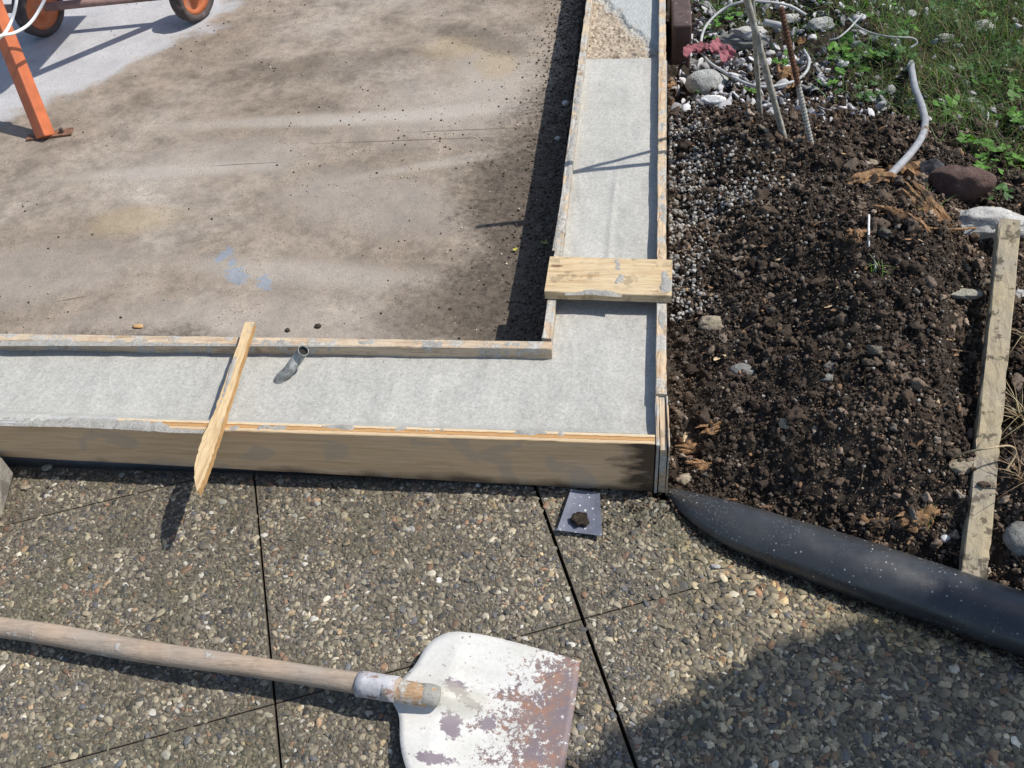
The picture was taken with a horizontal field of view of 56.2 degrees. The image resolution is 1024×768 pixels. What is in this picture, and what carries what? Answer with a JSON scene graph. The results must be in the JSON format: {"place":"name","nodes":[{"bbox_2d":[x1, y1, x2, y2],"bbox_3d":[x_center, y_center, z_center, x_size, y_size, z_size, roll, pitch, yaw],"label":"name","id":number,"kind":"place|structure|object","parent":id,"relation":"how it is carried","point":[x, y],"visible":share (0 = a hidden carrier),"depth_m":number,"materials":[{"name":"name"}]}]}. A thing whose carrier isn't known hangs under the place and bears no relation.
{"place":"outdoors","nodes":[
{"label":"outdoors","id":0,"kind":"place"},
{"bbox_2d":[0,0,580,340],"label":"concrete floor","id":1,"kind":"structure","parent":0,"point":[209,141],"depth_m":2.57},
{"bbox_2d":[0,0,213,140],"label":"concrete mixer","id":2,"kind":"object","parent":1,"relation":"on","point":[48,20],"visible":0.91,"depth_m":3.13,"materials":[{"name":"orange paint"}]},
{"bbox_2d":[0,0,45,39],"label":"white cable","id":3,"kind":"object","parent":2,"relation":"hanging from","point":[24,27],"visible":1,"depth_m":2.59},
{"bbox_2d":[0,0,574,338],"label":"floor grit","id":4,"kind":"object","parent":1,"relation":"on","point":[371,150],"visible":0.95,"depth_m":2.62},
{"bbox_2d":[0,58,666,485],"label":"concrete footing","id":5,"kind":"object","parent":1,"relation":"on","point":[596,374],"visible":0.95,"depth_m":1.84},
{"bbox_2d":[0,334,552,358],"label":"form board","id":6,"kind":"object","parent":5,"relation":"on","point":[468,349],"visible":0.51,"depth_m":1.86,"materials":[{"name":"brown wood"}]},
{"bbox_2d":[194,322,255,495],"bbox_3d":[-0.524,0.033,1.743,0.029,0.020,0.416,-2,46,4],"label":"wooden stake","id":7,"kind":"object","parent":6,"relation":"on","point":[209,446],"visible":1,"depth_m":1.71,"materials":[{"name":"brown wood"}]},
{"bbox_2d":[273,345,308,383],"bbox_3d":[-0.422,-0.032,1.824,0.087,0.081,0.029,-20,47,-13],"label":"conduit","id":8,"kind":"object","parent":5,"relation":"on","point":[288,370],"visible":0.96,"depth_m":1.81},
{"bbox_2d":[0,416,654,491],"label":"form board","id":9,"kind":"object","parent":5,"relation":"on","point":[614,461],"visible":0.98,"depth_m":1.71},
{"bbox_2d":[542,0,593,344],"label":"form board","id":10,"kind":"object","parent":5,"relation":"on","point":[549,325],"visible":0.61,"depth_m":2.18,"materials":[{"name":"brown wood"}]},
{"bbox_2d":[544,256,672,302],"bbox_3d":[0.193,-0.208,1.905,0.250,0.023,0.126,1,46,7],"label":"crosspiece board","id":11,"kind":"object","parent":5,"relation":"on","point":[612,279],"visible":1,"depth_m":1.89,"materials":[{"name":"brown wood"}]},
{"bbox_2d":[587,0,658,58],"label":"old concrete layer","id":12,"kind":"object","parent":5,"relation":"on","point":[619,29],"visible":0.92,"depth_m":2.74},
{"bbox_2d":[655,0,666,400],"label":"form board","id":13,"kind":"object","parent":5,"relation":"on","point":[660,370],"visible":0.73,"depth_m":2.13,"materials":[{"name":"brown wood"}]},
{"bbox_2d":[653,396,669,494],"bbox_3d":[0.264,0.106,1.700,0.025,0.131,0.126,1,46,7],"label":"corner post","id":14,"kind":"object","parent":5,"relation":"attached to","point":[662,450],"visible":0.96,"depth_m":1.66,"materials":[{"name":"brown wood"}]},
{"bbox_2d":[480,0,584,340],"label":"swept soil","id":15,"kind":"structure","parent":1,"relation":"on","point":[561,150],"depth_m":2.51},
{"bbox_2d":[560,0,586,200],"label":"floor edge","id":16,"kind":"object","parent":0,"point":[581,27],"depth_m":2.96,"materials":[{"name":"concrete"}]},
{"bbox_2d":[533,480,665,500],"bbox_3d":[-0.758,1.230,0.914,4.200,0.075,3.200,1,46,7],"label":"paving bed","id":17,"kind":"object","parent":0,"point":[662,496],"depth_m":1.76,"materials":[{"name":"soil"}]},
{"bbox_2d":[0,466,220,526],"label":"paving slab","id":18,"kind":"structure","parent":17,"relation":"on","point":[39,497],"depth_m":1.81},
{"bbox_2d":[0,457,12,517],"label":"timber block","id":19,"kind":"object","parent":18,"relation":"on","point":[6,475],"depth_m":1.78,"materials":[{"name":"grey wood"}]},
{"bbox_2d":[19,484,30,489],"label":"stone","id":20,"kind":"object","parent":18,"relation":"on","point":[24,487],"visible":1,"depth_m":1.82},
{"bbox_2d":[41,463,51,470],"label":"stone","id":21,"kind":"object","parent":18,"relation":"on","point":[46,467],"visible":1,"depth_m":1.85,"materials":[{"name":"stone"}]},
{"bbox_2d":[0,473,276,767],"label":"paving slab","id":22,"kind":"structure","parent":17,"relation":"on","point":[180,564],"depth_m":1.62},
{"bbox_2d":[47,705,281,767],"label":"paving slab","id":23,"kind":"structure","parent":17,"relation":"on","point":[250,739],"depth_m":1.44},
{"bbox_2d":[255,473,580,703],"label":"paving slab","id":24,"kind":"structure","parent":17,"relation":"on","point":[359,575],"depth_m":1.64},
{"bbox_2d":[277,620,633,767],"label":"paving slab","id":25,"kind":"structure","parent":17,"relation":"on","point":[326,728],"depth_m":1.44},
{"bbox_2d":[536,485,768,626],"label":"paving slab","id":26,"kind":"structure","parent":17,"relation":"on","point":[614,567],"depth_m":1.62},
{"bbox_2d":[557,489,601,535],"bbox_3d":[0.120,0.224,1.676,0.078,0.007,0.100,1,46,7],"label":"plastic scrap","id":27,"kind":"object","parent":26,"relation":"on","point":[588,503],"visible":0.98,"depth_m":1.68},
{"bbox_2d":[570,512,588,526],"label":"soil clod","id":28,"kind":"object","parent":27,"relation":"on","point":[577,519],"visible":1,"depth_m":1.65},
{"bbox_2d":[585,568,1023,767],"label":"paving slab","id":29,"kind":"structure","parent":17,"relation":"on","point":[754,669],"depth_m":1.44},
{"bbox_2d":[11,470,1023,665],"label":"spilled soil","id":30,"kind":"structure","parent":29,"relation":"on","point":[966,641],"depth_m":1.56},
{"bbox_2d":[665,0,1023,590],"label":"soil heap","id":31,"kind":"object","parent":17,"relation":"on","point":[997,557],"visible":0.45,"depth_m":1.76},
{"bbox_2d":[669,0,691,67],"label":"dark block","id":32,"kind":"object","parent":31,"relation":"on","point":[680,26],"depth_m":2.73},
{"bbox_2d":[678,473,692,485],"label":"stone","id":33,"kind":"object","parent":31,"relation":"on","point":[685,478],"visible":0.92,"depth_m":1.72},
{"bbox_2d":[675,440,697,454],"bbox_3d":[0.328,0.117,1.753,0.063,0.026,0.026,-6,46,0],"label":"bark piece","id":34,"kind":"object","parent":31,"relation":"on","point":[688,446],"visible":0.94,"depth_m":1.75,"materials":[{"name":"brown wood"}]},
{"bbox_2d":[686,458,712,471],"bbox_3d":[0.344,0.146,1.735,0.062,0.026,0.032,1,46,7],"label":"wood chunk","id":35,"kind":"object","parent":31,"relation":"on","point":[700,465],"visible":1,"depth_m":1.73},
{"bbox_2d":[685,69,727,95],"bbox_3d":[0.527,-0.810,2.593,0.119,0.071,0.085,1,46,7],"label":"stone","id":36,"kind":"object","parent":31,"relation":"on","point":[704,81],"visible":0.71,"depth_m":2.57,"materials":[{"name":"stone"}]},
{"bbox_2d":[695,418,721,434],"bbox_3d":[0.371,0.077,1.743,0.080,0.023,0.031,-13,46,-6],"label":"bark piece","id":37,"kind":"object","parent":31,"relation":"on","point":[708,430],"visible":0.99,"depth_m":1.74,"materials":[{"name":"brown wood"}]},
{"bbox_2d":[697,315,723,331],"bbox_3d":[0.385,-0.116,1.855,0.053,0.036,0.041,1,46,7],"label":"stone","id":38,"kind":"object","parent":31,"relation":"on","point":[707,323],"visible":0.93,"depth_m":1.84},
{"bbox_2d":[701,18,723,38],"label":"weed","id":39,"kind":"object","parent":31,"relation":"on","point":[716,23],"visible":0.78,"depth_m":2.87,"materials":[{"name":"green plant"}]},
{"bbox_2d":[700,95,725,104],"bbox_3d":[0.501,-0.707,2.387,0.068,0.024,0.024,1,46,7],"label":"plaster shard","id":40,"kind":"object","parent":31,"relation":"on","point":[714,99],"visible":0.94,"depth_m":2.38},
{"bbox_2d":[710,1,742,22],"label":"weed","id":41,"kind":"object","parent":31,"relation":"on","point":[723,18],"visible":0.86,"depth_m":2.92,"materials":[{"name":"green plant"}]},
{"bbox_2d":[668,111,805,322],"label":"grey granules","id":42,"kind":"object","parent":31,"relation":"on","point":[728,201],"visible":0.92,"depth_m":2.11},
{"bbox_2d":[729,363,754,374],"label":"stone","id":43,"kind":"object","parent":31,"relation":"on","point":[735,369],"visible":0.85,"depth_m":1.78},
{"bbox_2d":[719,33,771,51],"bbox_3d":[0.681,-1.012,2.827,0.169,0.046,0.091,1,46,7],"label":"stone","id":44,"kind":"object","parent":31,"relation":"on","point":[738,43],"visible":0.57,"depth_m":2.80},
{"bbox_2d":[733,26,766,40],"bbox_3d":[0.695,-1.022,2.800,0.101,0.043,0.056,1,46,7],"label":"concrete lump","id":45,"kind":"object","parent":44,"relation":"on","point":[744,33],"visible":0.73,"depth_m":2.79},
{"bbox_2d":[700,0,810,88],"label":"thin hose","id":46,"kind":"object","parent":31,"relation":"on","point":[708,61],"visible":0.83,"depth_m":2.64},
{"bbox_2d":[683,36,735,62],"bbox_3d":[0.549,-0.925,2.643,0.141,0.029,0.116,17,50,21],"label":"rag","id":47,"kind":"object","parent":46,"relation":"on","point":[725,52],"visible":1,"depth_m":2.64,"materials":[{"name":"pink fabric"}]},
{"bbox_2d":[751,0,762,113],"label":"metal rod","id":48,"kind":"object","parent":31,"relation":"on","point":[757,79],"visible":0.56,"depth_m":2.20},
{"bbox_2d":[743,0,786,138],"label":"metal rod","id":49,"kind":"object","parent":31,"relation":"on","point":[763,60],"visible":0.86,"depth_m":2.09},
{"bbox_2d":[763,19,781,28],"bbox_3d":[0.763,-1.048,2.794,0.061,0.018,0.018,23,52,25],"label":"pipe stub","id":50,"kind":"object","parent":31,"relation":"on","point":[771,23],"visible":0.82,"depth_m":2.79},
{"bbox_2d":[771,49,788,65],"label":"weed","id":51,"kind":"object","parent":31,"relation":"on","point":[783,61],"visible":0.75,"depth_m":2.67,"materials":[{"name":"green plant"}]},
{"bbox_2d":[774,63,799,90],"bbox_3d":[0.755,-0.846,2.644,0.072,0.064,0.121,21,52,24],"label":"wood chunk","id":52,"kind":"object","parent":31,"relation":"on","point":[786,72],"visible":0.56,"depth_m":2.62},
{"bbox_2d":[778,418,795,428],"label":"stone","id":53,"kind":"object","parent":31,"relation":"on","point":[782,422],"visible":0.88,"depth_m":1.67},
{"bbox_2d":[780,13,799,22],"bbox_3d":[0.851,-1.118,2.928,0.065,0.022,0.043,15,49,19],"label":"concrete lump","id":54,"kind":"object","parent":31,"relation":"on","point":[791,19],"visible":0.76,"depth_m":2.92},
{"bbox_2d":[778,6,813,142],"bbox_3d":[0.627,-0.645,2.098,0.135,0.352,0.013,17,50,21],"label":"ribbed bar","id":55,"kind":"object","parent":31,"relation":"on","point":[789,47],"visible":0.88,"depth_m":2.07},
{"bbox_2d":[796,37,805,45],"bbox_3d":[0.846,-1.000,2.808,0.028,0.021,0.030,1,46,7],"label":"wood chunk","id":56,"kind":"object","parent":31,"relation":"on","point":[800,41],"visible":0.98,"depth_m":2.80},
{"bbox_2d":[805,16,834,30],"bbox_3d":[0.909,-1.060,2.829,0.083,0.037,0.053,1,46,7],"label":"stone","id":57,"kind":"object","parent":31,"relation":"on","point":[819,23],"visible":0.98,"depth_m":2.81,"materials":[{"name":"stone"}]},
{"bbox_2d":[820,373,832,380],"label":"stone","id":58,"kind":"object","parent":31,"relation":"on","point":[829,377],"visible":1,"depth_m":1.69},
{"bbox_2d":[815,67,845,88],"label":"weed","id":59,"kind":"object","parent":31,"relation":"on","point":[840,71],"visible":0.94,"depth_m":2.60,"materials":[{"name":"green plant"}]},
{"bbox_2d":[667,99,1021,579],"bbox_3d":[0.862,-0.237,1.918,1.083,0.272,1.401,1,46,7],"label":"pale grit","id":60,"kind":"object","parent":31,"relation":"on","point":[1015,565],"visible":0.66,"depth_m":1.77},
{"bbox_2d":[667,62,1023,590],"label":"soil crumbs","id":61,"kind":"object","parent":31,"relation":"on","point":[794,415],"visible":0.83,"depth_m":1.79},
{"bbox_2d":[667,488,1023,656],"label":"drain pipe","id":62,"kind":"object","parent":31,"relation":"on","point":[980,609],"visible":1,"depth_m":1.50,"materials":[{"name":"plastic"}]},
{"bbox_2d":[667,104,1023,555],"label":"wood splinters","id":63,"kind":"object","parent":31,"relation":"on","point":[911,443],"visible":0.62,"depth_m":1.77,"materials":[{"name":"wood"}]},
{"bbox_2d":[829,13,862,40],"bbox_3d":[0.959,-1.012,2.732,0.139,0.035,0.027,-32,51,-23],"label":"thin hose","id":64,"kind":"object","parent":31,"relation":"on","point":[851,26],"visible":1,"depth_m":2.72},
{"bbox_2d":[669,0,1023,129],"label":"white rubble","id":65,"kind":"object","parent":31,"relation":"on","point":[699,64],"visible":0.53,"depth_m":2.66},
{"bbox_2d":[825,31,870,62],"bbox_3d":[0.941,-0.930,2.686,0.102,0.066,0.123,29,55,29],"label":"weed","id":66,"kind":"object","parent":31,"relation":"on","point":[844,48],"visible":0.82,"depth_m":2.69,"materials":[{"name":"green plant"}]},
{"bbox_2d":[843,228,870,243],"bbox_3d":[0.647,-0.276,1.797,0.053,0.028,0.033,1,46,7],"label":"bark piece","id":67,"kind":"object","parent":31,"relation":"on","point":[850,236],"visible":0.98,"depth_m":1.79,"materials":[{"name":"brown wood"}]},
{"bbox_2d":[833,80,885,101],"bbox_3d":[0.920,-0.763,2.529,0.106,0.050,0.127,-28,49,-20],"label":"weed","id":68,"kind":"object","parent":31,"relation":"on","point":[868,93],"visible":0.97,"depth_m":2.52,"materials":[{"name":"green plant"}]},
{"bbox_2d":[840,49,888,71],"bbox_3d":[0.972,-0.888,2.660,0.142,0.050,0.122,1,46,7],"label":"weed","id":69,"kind":"object","parent":31,"relation":"on","point":[867,61],"visible":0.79,"depth_m":2.66,"materials":[{"name":"green plant"}]},
{"bbox_2d":[867,214,869,246],"bbox_3d":[0.669,-0.283,1.804,0.009,0.035,0.085,5,47,10],"label":"marker","id":70,"kind":"object","parent":31,"relation":"on","point":[868,231],"visible":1,"depth_m":1.78,"materials":[{"name":"paint"}]},
{"bbox_2d":[845,0,896,20],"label":"weed","id":71,"kind":"object","parent":31,"relation":"on","point":[858,8],"visible":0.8,"depth_m":2.81,"materials":[{"name":"green plant"}]},
{"bbox_2d":[846,168,904,185],"bbox_3d":[0.765,-0.430,2.025,0.132,0.040,0.044,-3,46,3],"label":"wood chunk","id":72,"kind":"object","parent":31,"relation":"on","point":[862,178],"visible":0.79,"depth_m":2.01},
{"bbox_2d":[862,516,892,533],"bbox_3d":[0.612,0.233,1.593,0.063,0.030,0.031,1,46,7],"label":"bark piece","id":73,"kind":"object","parent":31,"relation":"on","point":[879,527],"visible":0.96,"depth_m":1.58,"materials":[{"name":"brown wood"}]},
{"bbox_2d":[866,257,892,277],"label":"grass tuft","id":74,"kind":"object","parent":31,"relation":"on","point":[882,271],"visible":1,"depth_m":1.76,"materials":[{"name":"green plant"}]},
{"bbox_2d":[847,17,917,48],"bbox_3d":[1.027,-0.987,2.692,0.041,0.026,0.231,-33,51,-24],"label":"thin hose","id":75,"kind":"object","parent":31,"relation":"on","point":[859,27],"visible":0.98,"depth_m":2.65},
{"bbox_2d":[858,28,917,59],"bbox_3d":[1.039,-0.934,2.667,0.163,0.056,0.140,1,46,7],"label":"weed","id":76,"kind":"object","parent":31,"relation":"on","point":[900,48],"visible":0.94,"depth_m":2.64,"materials":[{"name":"green plant"}]},
{"bbox_2d":[881,160,920,180],"bbox_3d":[0.876,-0.455,2.150,0.168,0.092,0.085,-26,49,-18],"label":"wood chunk","id":77,"kind":"object","parent":31,"relation":"on","point":[910,168],"visible":0.3,"depth_m":2.12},
{"bbox_2d":[874,205,934,236],"bbox_3d":[0.761,-0.317,1.858,0.045,0.041,0.141,-34,52,-25],"label":"wood chunk","id":78,"kind":"object","parent":31,"relation":"on","point":[901,213],"visible":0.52,"depth_m":1.85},
{"bbox_2d":[888,60,928,174],"bbox_3d":[0.969,-0.646,2.323,0.079,0.131,0.767,13,49,18],"label":"grey hose","id":79,"kind":"object","parent":31,"relation":"on","point":[902,162],"visible":0.92,"depth_m":2.28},
{"bbox_2d":[898,16,918,30],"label":"weed","id":80,"kind":"object","parent":31,"relation":"on","point":[911,25],"visible":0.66,"depth_m":2.78,"materials":[{"name":"green plant"}]},
{"bbox_2d":[896,504,941,532],"bbox_3d":[0.666,0.220,1.571,0.077,0.040,0.046,-29,50,-21],"label":"wood chunk","id":81,"kind":"object","parent":31,"relation":"on","point":[928,512],"visible":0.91,"depth_m":1.56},
{"bbox_2d":[900,180,954,232],"bbox_3d":[0.821,-0.347,1.899,0.045,0.060,0.141,-26,49,-19],"label":"wood chunk","id":82,"kind":"object","parent":31,"relation":"on","point":[923,198],"visible":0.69,"depth_m":1.89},
{"bbox_2d":[918,158,944,174],"bbox_3d":[0.922,-0.468,2.126,0.065,0.077,0.046,1,46,7],"label":"stone","id":83,"kind":"object","parent":31,"relation":"on","point":[928,166],"visible":0.41,"depth_m":2.11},
{"bbox_2d":[935,33,953,43],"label":"stone","id":84,"kind":"object","parent":31,"relation":"on","point":[944,37],"visible":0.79,"depth_m":2.78,"materials":[{"name":"stone"}]},
{"bbox_2d":[940,535,950,542],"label":"stone","id":85,"kind":"object","parent":31,"relation":"on","point":[944,538],"visible":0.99,"depth_m":1.55,"materials":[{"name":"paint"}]},
{"bbox_2d":[920,226,976,229],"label":"twig","id":86,"kind":"object","parent":31,"relation":"on","point":[967,228],"visible":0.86,"depth_m":1.86,"materials":[{"name":"brown wood"}]},
{"bbox_2d":[930,94,969,118],"bbox_3d":[1.100,-0.691,2.416,0.100,0.055,0.096,1,46,7],"label":"weed","id":87,"kind":"object","parent":31,"relation":"on","point":[950,100],"visible":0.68,"depth_m":2.41,"materials":[{"name":"green plant"}]},
{"bbox_2d":[949,459,973,472],"bbox_3d":[0.741,0.136,1.579,0.048,0.022,0.029,1,46,7],"label":"stone","id":88,"kind":"object","parent":31,"relation":"on","point":[962,466],"visible":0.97,"depth_m":1.57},
{"bbox_2d":[928,165,996,202],"bbox_3d":[0.935,-0.416,2.002,0.130,0.091,0.073,17,50,21],"label":"stone","id":89,"kind":"object","parent":31,"relation":"on","point":[965,184],"visible":0.88,"depth_m":1.97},
{"bbox_2d":[950,288,982,298],"bbox_3d":[0.828,-0.166,1.760,0.066,0.015,0.027,1,46,7],"label":"stone","id":90,"kind":"object","parent":31,"relation":"on","point":[963,293],"visible":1,"depth_m":1.75,"materials":[{"name":"stone"}]},
{"bbox_2d":[935,54,1001,76],"bbox_3d":[1.250,-0.858,2.631,0.168,0.046,0.123,-23,48,-16],"label":"weed","id":91,"kind":"object","parent":31,"relation":"on","point":[967,67],"visible":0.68,"depth_m":2.62,"materials":[{"name":"green plant"}]},
{"bbox_2d":[953,0,996,17],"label":"weed","id":92,"kind":"object","parent":31,"relation":"on","point":[983,11],"visible":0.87,"depth_m":2.84,"materials":[{"name":"green plant"}]},
{"bbox_2d":[957,132,993,154],"bbox_3d":[1.084,-0.562,2.255,0.085,0.054,0.051,-12,46,-6],"label":"weed","id":93,"kind":"object","parent":31,"relation":"on","point":[985,142],"visible":0.88,"depth_m":2.25,"materials":[{"name":"green plant"}]},
{"bbox_2d":[972,19,994,32],"bbox_3d":[1.387,-1.047,2.822,0.067,0.043,0.058,1,46,7],"label":"concrete lump","id":94,"kind":"object","parent":31,"relation":"on","point":[983,23],"visible":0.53,"depth_m":2.81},
{"bbox_2d":[951,445,1016,472],"bbox_3d":[0.765,0.112,1.540,0.094,0.069,0.038,1,46,7],"label":"plant stem","id":95,"kind":"object","parent":31,"relation":"on","point":[999,446],"visible":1,"depth_m":1.53,"materials":[{"name":"plant"}]},
{"bbox_2d":[973,152,1003,174],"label":"weed","id":96,"kind":"object","parent":31,"relation":"on","point":[980,164],"visible":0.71,"depth_m":2.14,"materials":[{"name":"green plant"}]},
{"bbox_2d":[959,218,1020,578],"bbox_3d":[0.822,0.003,1.644,0.039,0.222,0.687,11,48,16],"label":"wooden stake","id":97,"kind":"object","parent":31,"relation":"on","point":[974,557],"visible":0.95,"depth_m":1.62,"materials":[{"name":"brown wood"}]},
{"bbox_2d":[958,206,1023,239],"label":"concrete lump","id":98,"kind":"object","parent":31,"relation":"on","point":[985,220],"visible":0.6,"depth_m":1.91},
{"bbox_2d":[964,374,1023,440],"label":"straw tuft","id":99,"kind":"object","parent":31,"relation":"on","point":[1020,413],"visible":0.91,"depth_m":1.63,"materials":[{"name":"beige plant"}]},
{"bbox_2d":[971,73,1023,102],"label":"weed","id":100,"kind":"object","parent":31,"relation":"on","point":[985,79],"visible":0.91,"depth_m":2.51,"materials":[{"name":"green plant"}]},
{"bbox_2d":[974,427,1023,497],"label":"straw tuft","id":101,"kind":"object","parent":31,"relation":"on","point":[1021,477],"visible":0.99,"depth_m":1.53,"materials":[{"name":"beige plant"}]},
{"bbox_2d":[986,112,1013,126],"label":"weed","id":102,"kind":"object","parent":31,"relation":"on","point":[997,116],"visible":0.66,"depth_m":2.38,"materials":[{"name":"green plant"}]},
{"bbox_2d":[988,183,1014,202],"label":"weed","id":103,"kind":"object","parent":31,"relation":"on","point":[1004,186],"visible":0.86,"depth_m":2.03,"materials":[{"name":"green plant"}]},
{"bbox_2d":[980,38,1023,58],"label":"weed","id":104,"kind":"object","parent":31,"relation":"on","point":[1015,46],"visible":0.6,"depth_m":2.69,"materials":[{"name":"green plant"}]},
{"bbox_2d":[986,143,1023,166],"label":"weed","id":105,"kind":"object","parent":31,"relation":"on","point":[993,148],"visible":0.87,"depth_m":2.24,"materials":[{"name":"green plant"}]},
{"bbox_2d":[1002,521,1023,556],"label":"stone","id":106,"kind":"object","parent":31,"relation":"on","point":[1013,536],"visible":1,"depth_m":1.50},
{"bbox_2d":[1007,106,1023,125],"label":"weed","id":107,"kind":"object","parent":31,"relation":"on","point":[1015,114],"visible":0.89,"depth_m":2.35,"materials":[{"name":"green plant"}]},
{"bbox_2d":[1015,289,1023,297],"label":"concrete lump","id":108,"kind":"object","parent":31,"relation":"on","point":[1019,292],"visible":0.45,"depth_m":1.81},
{"bbox_2d":[667,0,1020,15],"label":"soil","id":109,"kind":"structure","parent":0,"point":[714,1],"depth_m":3.02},
{"bbox_2d":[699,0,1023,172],"bbox_3d":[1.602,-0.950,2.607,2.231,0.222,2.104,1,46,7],"label":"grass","id":110,"kind":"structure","parent":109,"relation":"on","point":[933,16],"depth_m":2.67,"materials":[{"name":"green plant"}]},
{"bbox_2d":[718,0,1023,178],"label":"moss","id":111,"kind":"object","parent":109,"relation":"on","point":[1011,10],"visible":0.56,"depth_m":2.76,"materials":[{"name":"green plant"}]},
{"bbox_2d":[920,0,965,14],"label":"weed","id":112,"kind":"object","parent":111,"relation":"on","point":[941,4],"visible":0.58,"depth_m":2.92,"materials":[{"name":"green plant"}]},
{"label":"paving slab","id":113,"kind":"object","parent":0,"visible":0},
{"bbox_2d":[0,617,579,767],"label":"shovel","id":114,"kind":"object","parent":113,"relation":"on","point":[464,700],"visible":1,"depth_m":1.45,"materials":[{"name":"paint"}]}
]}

